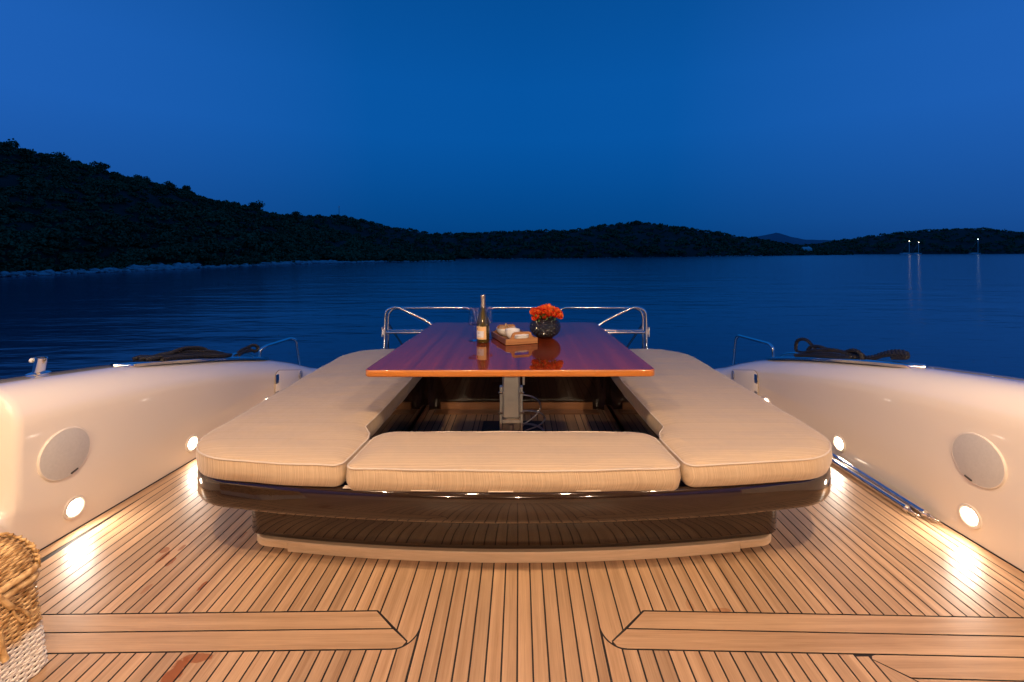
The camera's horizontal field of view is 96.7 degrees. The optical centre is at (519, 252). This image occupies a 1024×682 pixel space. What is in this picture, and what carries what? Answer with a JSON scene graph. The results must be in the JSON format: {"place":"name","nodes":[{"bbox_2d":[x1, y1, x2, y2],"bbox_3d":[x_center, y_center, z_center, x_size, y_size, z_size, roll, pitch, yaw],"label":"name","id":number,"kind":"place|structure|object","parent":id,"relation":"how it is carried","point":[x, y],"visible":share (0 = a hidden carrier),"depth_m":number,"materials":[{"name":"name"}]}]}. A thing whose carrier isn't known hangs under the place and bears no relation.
{"place":"outdoors","nodes":[
{"label":"outdoors","id":0,"kind":"place"},
{"bbox_2d":[0,150,346,272],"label":"hill","id":1,"kind":"structure","parent":0,"point":[9,180],"depth_m":102.98,"materials":[{"name":"plant"}]},
{"bbox_2d":[0,138,20,150],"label":"pine tree","id":2,"kind":"object","parent":1,"relation":"on","point":[13,144],"visible":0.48,"depth_m":112.59,"materials":[{"name":"green plant"}]},
{"bbox_2d":[51,151,71,161],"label":"pine tree","id":3,"kind":"object","parent":1,"relation":"on","point":[59,155],"visible":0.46,"depth_m":125.28,"materials":[{"name":"green plant"}]},
{"bbox_2d":[89,161,110,171],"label":"pine tree","id":4,"kind":"object","parent":1,"relation":"on","point":[104,166],"visible":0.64,"depth_m":136.60,"materials":[{"name":"green plant"}]},
{"bbox_2d":[133,174,146,182],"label":"pine tree","id":5,"kind":"object","parent":1,"relation":"on","point":[139,176],"visible":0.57,"depth_m":149.39,"materials":[{"name":"green plant"}]},
{"bbox_2d":[164,181,176,188],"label":"pine tree","id":6,"kind":"object","parent":1,"relation":"on","point":[170,184],"visible":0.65,"depth_m":161.32,"materials":[{"name":"green plant"}]},
{"bbox_2d":[182,185,193,193],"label":"pine tree","id":7,"kind":"object","parent":1,"relation":"on","point":[185,187],"visible":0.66,"depth_m":167.68,"materials":[{"name":"green plant"}]},
{"bbox_2d":[0,260,452,276],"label":"shore rocks","id":8,"kind":"object","parent":1,"relation":"on","point":[152,267],"visible":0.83,"depth_m":91.09,"materials":[{"name":"stone"}]},
{"bbox_2d":[0,144,456,272],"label":"forest","id":9,"kind":"object","parent":1,"relation":"on","point":[351,249],"visible":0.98,"depth_m":111.91,"materials":[{"name":"plant"}]},
{"bbox_2d":[248,200,264,209],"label":"pine tree","id":10,"kind":"object","parent":1,"relation":"on","point":[256,204],"visible":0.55,"depth_m":202.46,"materials":[{"name":"green plant"}]},
{"bbox_2d":[291,211,301,218],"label":"pine tree","id":11,"kind":"object","parent":1,"relation":"on","point":[295,214],"visible":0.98,"depth_m":228.81,"materials":[{"name":"green plant"}]},
{"bbox_2d":[0,254,1023,378],"bbox_3d":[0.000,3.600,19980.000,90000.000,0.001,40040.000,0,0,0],"label":"sea","id":12,"kind":"structure","parent":0,"point":[965,312],"depth_m":30.75,"materials":[{"name":"blue liquid"}]},
{"bbox_2d":[0,0,1023,239],"label":"sky","id":13,"kind":"structure","parent":0,"point":[802,119],"materials":[{"name":"blue"}]},
{"bbox_2d":[27,409,1023,681],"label":"deck","id":14,"kind":"structure","parent":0,"point":[173,577],"depth_m":1.70,"materials":[{"name":"brown wood"}]},
{"bbox_2d":[0,532,47,681],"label":"wicker hamper","id":15,"kind":"object","parent":14,"relation":"on","point":[23,654],"visible":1,"depth_m":1.42,"materials":[{"name":"brown wicker"}]},
{"bbox_2d":[0,360,317,552],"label":"bulwark","id":16,"kind":"object","parent":14,"relation":"attached to","point":[140,425],"visible":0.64,"depth_m":2.36,"materials":[{"name":"white plastic"}]},
{"bbox_2d":[25,356,51,375],"bbox_3d":[-2.400,0.565,2.270,0.092,0.088,0.092,0,0,0],"label":"pole holder","id":17,"kind":"object","parent":16,"relation":"attached to","point":[39,365],"visible":0.98,"depth_m":2.25,"materials":[{"name":"silver metal"}]},
{"bbox_2d":[37,427,89,480],"bbox_3d":[-2.119,0.938,2.122,0.026,0.234,0.234,0,0,3],"label":"wall speaker","id":18,"kind":"object","parent":16,"relation":"attached to","point":[63,453],"depth_m":2.10,"materials":[{"name":"beige plastic"}]},
{"bbox_2d":[63,495,85,519],"bbox_3d":[-2.121,1.218,2.172,0.018,0.106,0.106,0,0,3],"label":"wall lamp","id":19,"kind":"object","parent":16,"relation":"attached to","point":[72,509],"visible":1,"depth_m":2.17,"materials":[{"name":"white glass"}]},
{"bbox_2d":[110,350,268,366],"bbox_3d":[-2.241,0.780,3.236,0.194,0.304,1.373,0,0,3],"label":"fairlead","id":20,"kind":"object","parent":16,"relation":"on","point":[138,363],"visible":0.67,"depth_m":2.91,"materials":[{"name":"silver metal"}]},
{"bbox_2d":[132,346,232,360],"bbox_3d":[-2.248,0.707,3.076,0.228,0.166,0.732,0,0,0],"label":"mooring rope","id":21,"kind":"object","parent":20,"relation":"on","point":[186,352],"visible":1,"depth_m":3.00,"materials":[{"name":"black fabric"}]},
{"bbox_2d":[235,344,259,356],"bbox_3d":[-2.234,0.808,3.725,0.066,0.084,0.300,0,0,-3],"label":"mooring rope","id":22,"kind":"object","parent":20,"relation":"attached to","point":[244,350],"visible":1,"depth_m":3.75,"materials":[{"name":"black fabric"}]},
{"bbox_2d":[185,435,198,451],"bbox_3d":[-2.083,1.218,2.900,0.018,0.106,0.106,0,0,3],"label":"wall lamp","id":23,"kind":"object","parent":16,"relation":"attached to","point":[192,442],"visible":0.93,"depth_m":2.89,"materials":[{"name":"beige plastic"}]},
{"bbox_2d":[258,337,300,364],"bbox_3d":[-2.252,1.033,4.282,0.076,0.430,0.667,0,0,4],"label":"grab rail","id":24,"kind":"object","parent":16,"relation":"attached to","point":[278,342],"visible":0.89,"depth_m":4.37,"materials":[{"name":"silver metal"}]},
{"bbox_2d":[275,370,301,392],"bbox_3d":[-1.996,1.146,3.950,0.021,0.314,0.370,0,0,8],"label":"locker door","id":25,"kind":"structure","parent":16,"relation":"in","point":[283,378],"depth_m":3.89,"materials":[{"name":"white plastic"}]},
{"bbox_2d":[381,306,469,348],"bbox_3d":[-0.852,0.919,4.313,0.866,0.821,0.410,0,0,21],"label":"stern rail","id":26,"kind":"object","parent":14,"relation":"on","point":[391,330],"visible":0.62,"depth_m":4.32,"materials":[{"name":"silver metal"}]},
{"bbox_2d":[366,322,654,430],"bbox_3d":[-0.046,0.958,3.002,1.441,0.755,1.534,0,0,0],"label":"table","id":27,"kind":"object","parent":14,"relation":"on","point":[580,349],"visible":0.89,"depth_m":2.61,"materials":[{"name":"brown wood"}]},
{"bbox_2d":[468,307,478,341],"bbox_3d":[-0.297,0.472,2.985,0.079,0.215,0.079,0,0,0],"label":"wine glass","id":28,"kind":"object","parent":27,"relation":"on","point":[473,314],"visible":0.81,"depth_m":2.96,"materials":[{"name":"clear glass"}]},
{"bbox_2d":[477,295,488,342],"bbox_3d":[-0.236,0.427,2.935,0.081,0.305,0.082,0,0,0],"label":"wine bottle","id":29,"kind":"object","parent":27,"relation":"on","point":[483,328],"visible":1,"depth_m":2.90,"materials":[{"name":"green glass"}]},
{"bbox_2d":[485,306,492,338],"bbox_3d":[-0.219,0.472,3.055,0.079,0.215,0.079,0,0,0],"label":"wine glass","id":30,"kind":"object","parent":27,"relation":"on","point":[489,311],"visible":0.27,"depth_m":3.03,"materials":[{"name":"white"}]},
{"bbox_2d":[491,324,537,344],"bbox_3d":[-0.040,0.538,3.005,0.212,0.077,0.318,0,0,-20],"label":"serving tray","id":31,"kind":"object","parent":27,"relation":"on","point":[512,340],"visible":0.79,"depth_m":2.87,"materials":[{"name":"brown wood"}]},
{"bbox_2d":[496,326,515,335],"bbox_3d":[-0.090,0.541,3.108,0.138,0.052,0.138,0,0,0],"label":"bowl","id":32,"kind":"object","parent":31,"relation":"on","point":[501,332],"visible":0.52,"depth_m":3.06,"materials":[{"name":"white ceramic"}]},
{"bbox_2d":[505,328,519,337],"bbox_3d":[-0.046,0.537,3.000,0.098,0.060,0.098,0,0,0],"label":"bowl","id":33,"kind":"object","parent":31,"relation":"on","point":[509,331],"visible":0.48,"depth_m":2.97,"materials":[{"name":"white ceramic"}]},
{"bbox_2d":[515,334,528,338],"bbox_3d":[0.012,0.547,2.918,0.136,0.040,0.082,0,0,-20],"label":"bowl","id":34,"kind":"object","parent":31,"relation":"on","point":[521,336],"visible":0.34,"depth_m":2.88,"materials":[{"name":"white ceramic"}]},
{"bbox_2d":[529,315,560,338],"bbox_3d":[0.171,0.499,3.085,0.215,0.161,0.213,0,0,0],"label":"flower vase","id":35,"kind":"object","parent":27,"relation":"on","point":[544,328],"visible":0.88,"depth_m":3.01,"materials":[{"name":"black glass"}]},
{"bbox_2d":[529,307,536,315],"bbox_3d":[0.105,0.423,3.032,0.057,0.116,0.105,0,0,33],"label":"rose","id":36,"kind":"object","parent":35,"relation":"in","point":[532,311],"visible":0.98,"depth_m":3.00,"materials":[{"name":"plant"}]},
{"bbox_2d":[531,313,540,321],"bbox_3d":[0.117,0.434,3.038,0.069,0.094,0.094,0,0,30],"label":"rose","id":37,"kind":"object","parent":35,"relation":"in","point":[534,318],"visible":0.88,"depth_m":3.01,"materials":[{"name":"plant"}]},
{"bbox_2d":[534,307,541,317],"bbox_3d":[0.125,0.422,3.031,0.088,0.119,0.086,0,0,0],"label":"rose","id":38,"kind":"object","parent":35,"relation":"in","point":[537,310],"visible":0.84,"depth_m":3.01,"materials":[{"name":"plant"}]},
{"bbox_2d":[542,307,549,315],"bbox_3d":[0.173,0.422,3.022,0.057,0.117,0.084,0,0,0],"label":"rose","id":39,"kind":"object","parent":35,"relation":"in","point":[545,310],"visible":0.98,"depth_m":3.01,"materials":[{"name":"orange plant"}]},
{"bbox_2d":[544,308,551,319],"bbox_3d":[0.193,0.428,3.027,0.077,0.107,0.078,0,0,38],"label":"rose","id":40,"kind":"object","parent":35,"relation":"in","point":[549,314],"visible":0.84,"depth_m":3.01,"materials":[{"name":"orange plant"}]},
{"bbox_2d":[550,310,557,318],"bbox_3d":[0.211,0.433,3.018,0.093,0.097,0.059,0,0,33],"label":"rose","id":41,"kind":"object","parent":35,"relation":"in","point":[553,314],"visible":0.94,"depth_m":3.00,"materials":[{"name":"orange plant"}]},
{"bbox_2d":[551,311,563,319],"bbox_3d":[0.239,0.431,3.038,0.111,0.101,0.077,0,0,31],"label":"rose","id":42,"kind":"object","parent":35,"relation":"in","point":[560,316],"visible":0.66,"depth_m":3.01,"materials":[{"name":"orange plant"}]},
{"bbox_2d":[554,307,560,314],"bbox_3d":[0.236,0.423,3.032,0.058,0.117,0.099,0,0,-26],"label":"rose","id":43,"kind":"object","parent":35,"relation":"in","point":[557,310],"visible":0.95,"depth_m":3.00,"materials":[{"name":"orange plant"}]},
{"bbox_2d":[492,306,534,308],"bbox_3d":[-0.047,0.920,4.300,0.596,0.819,0.025,0,0,0],"label":"stern rail","id":44,"kind":"object","parent":14,"relation":"on","point":[511,307],"visible":0.12,"depth_m":4.29,"materials":[{"name":"silver metal"}]},
{"bbox_2d":[197,377,830,562],"bbox_3d":[-0.025,1.141,2.930,2.946,0.377,2.262,0,0,0],"label":"bench","id":45,"kind":"object","parent":14,"relation":"on","point":[683,519],"visible":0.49,"depth_m":1.96,"materials":[{"name":"black paint"}]},
{"bbox_2d":[196,349,421,486],"bbox_3d":[-0.756,0.900,2.939,1.471,0.118,2.210,0,0,0],"label":"seat cushion","id":46,"kind":"object","parent":45,"relation":"on","point":[321,426],"visible":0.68,"depth_m":2.19,"materials":[{"name":"fabric"}]},
{"bbox_2d":[343,431,680,491],"bbox_3d":[-0.027,0.911,2.006,1.376,0.119,0.405,0,0,0],"label":"seat cushion","id":47,"kind":"object","parent":45,"relation":"on","point":[515,461],"visible":1,"depth_m":1.86,"materials":[{"name":"fabric"}]},
{"bbox_2d":[611,349,832,486],"bbox_3d":[0.705,0.900,2.939,1.470,0.116,2.208,0,0,0],"label":"seat cushion","id":48,"kind":"object","parent":45,"relation":"on","point":[709,426],"visible":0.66,"depth_m":2.20,"materials":[{"name":"fabric"}]},
{"bbox_2d":[560,306,649,348],"bbox_3d":[0.774,0.919,4.312,0.861,0.821,0.412,0,0,-21],"label":"stern rail","id":49,"kind":"object","parent":14,"relation":"on","point":[639,330],"visible":0.59,"depth_m":4.32,"materials":[{"name":"silver metal"}]},
{"bbox_2d":[715,360,1023,572],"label":"bulwark","id":50,"kind":"object","parent":14,"relation":"attached to","point":[898,429],"visible":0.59,"depth_m":2.36,"materials":[{"name":"white plastic"}]},
{"bbox_2d":[731,370,757,394],"bbox_3d":[1.946,1.146,3.950,0.021,0.314,0.370,0,0,-8],"label":"locker door","id":51,"kind":"structure","parent":50,"relation":"in","point":[748,379],"depth_m":3.90,"materials":[{"name":"white plastic"}]},
{"bbox_2d":[732,334,774,364],"bbox_3d":[2.203,1.026,4.312,0.060,0.457,0.725,0,0,-4],"label":"grab rail","id":52,"kind":"object","parent":50,"relation":"attached to","point":[755,340],"visible":0.86,"depth_m":4.37,"materials":[{"name":"silver metal"}]},
{"bbox_2d":[833,434,845,451],"bbox_3d":[2.033,1.218,2.900,0.018,0.106,0.106,0,0,-3],"label":"wall lamp","id":53,"kind":"object","parent":50,"relation":"attached to","point":[839,443],"visible":1,"depth_m":2.89,"materials":[{"name":"beige plastic"}]},
{"bbox_2d":[766,352,928,367],"bbox_3d":[2.193,0.774,3.200,0.194,0.305,1.403,0,0,-3],"label":"rail","id":54,"kind":"object","parent":50,"relation":"on","point":[895,363],"visible":0.69,"depth_m":2.85,"materials":[{"name":"silver metal"}]},
{"bbox_2d":[794,337,865,358],"bbox_3d":[2.190,0.722,3.309,0.190,0.186,0.791,0,0,0],"label":"mooring rope","id":55,"kind":"object","parent":54,"relation":"attached to","point":[812,350],"visible":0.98,"depth_m":3.19,"materials":[{"name":"black fabric"}]},
{"bbox_2d":[864,349,909,359],"bbox_3d":[2.255,0.641,2.815,0.058,0.131,0.390,0,0,0],"label":"mooring rope","id":56,"kind":"object","parent":54,"relation":"attached to","point":[896,354],"visible":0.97,"depth_m":2.73,"materials":[{"name":"black fabric"}]},
{"bbox_2d":[958,503,981,529],"bbox_3d":[2.075,1.218,2.100,0.018,0.106,0.106,0,0,-3],"label":"wall lamp","id":57,"kind":"object","parent":50,"relation":"attached to","point":[969,516],"visible":1,"depth_m":2.09,"materials":[{"name":"white glass"}]},
{"bbox_2d":[952,432,1006,488],"bbox_3d":[2.072,0.940,2.058,0.026,0.234,0.234,0,0,-3],"label":"wall speaker","id":58,"kind":"object","parent":50,"relation":"attached to","point":[979,460],"depth_m":2.04,"materials":[{"name":"beige plastic"}]},
{"bbox_2d":[831,458,920,516],"bbox_3d":[1.958,1.310,3.128,0.039,0.039,1.745,0,0,-1],"label":"steel pole","id":59,"kind":"object","parent":14,"relation":"on","point":[904,507],"visible":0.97,"depth_m":2.51,"materials":[{"name":"silver metal"}]},
{"bbox_2d":[832,452,940,522],"bbox_3d":[2.013,1.308,3.128,0.043,0.042,1.844,0,0,-1],"label":"steel pole","id":60,"kind":"object","parent":14,"relation":"on","point":[920,510],"visible":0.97,"depth_m":2.48,"materials":[{"name":"silver metal"}]},
{"bbox_2d":[286,216,851,258],"bbox_3d":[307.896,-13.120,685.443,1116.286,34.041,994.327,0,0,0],"label":"hill","id":61,"kind":"structure","parent":0,"point":[691,251],"depth_m":333.88,"materials":[{"name":"plant"}]},
{"bbox_2d":[284,213,853,257],"bbox_3d":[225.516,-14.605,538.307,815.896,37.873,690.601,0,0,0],"label":"forest","id":62,"kind":"object","parent":61,"relation":"on","point":[778,247],"visible":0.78,"depth_m":337.96,"materials":[{"name":"plant"}]},
{"bbox_2d":[757,233,835,245],"bbox_3d":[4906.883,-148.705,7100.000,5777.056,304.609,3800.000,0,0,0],"label":"mountain","id":63,"kind":"structure","parent":0,"point":[779,237],"depth_m":6491.85,"materials":[{"name":"plant"}]},
{"bbox_2d":[808,229,1023,253],"bbox_3d":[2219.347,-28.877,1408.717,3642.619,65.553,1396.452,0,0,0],"label":"hill","id":64,"kind":"structure","parent":0,"point":[898,249],"depth_m":1021.80,"materials":[{"name":"plant"}]},
{"bbox_2d":[801,227,1023,252],"bbox_3d":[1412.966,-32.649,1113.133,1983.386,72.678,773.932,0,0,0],"label":"forest","id":65,"kind":"object","parent":64,"relation":"on","point":[880,244],"visible":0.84,"depth_m":1008.11,"materials":[{"name":"plant"}]}
]}

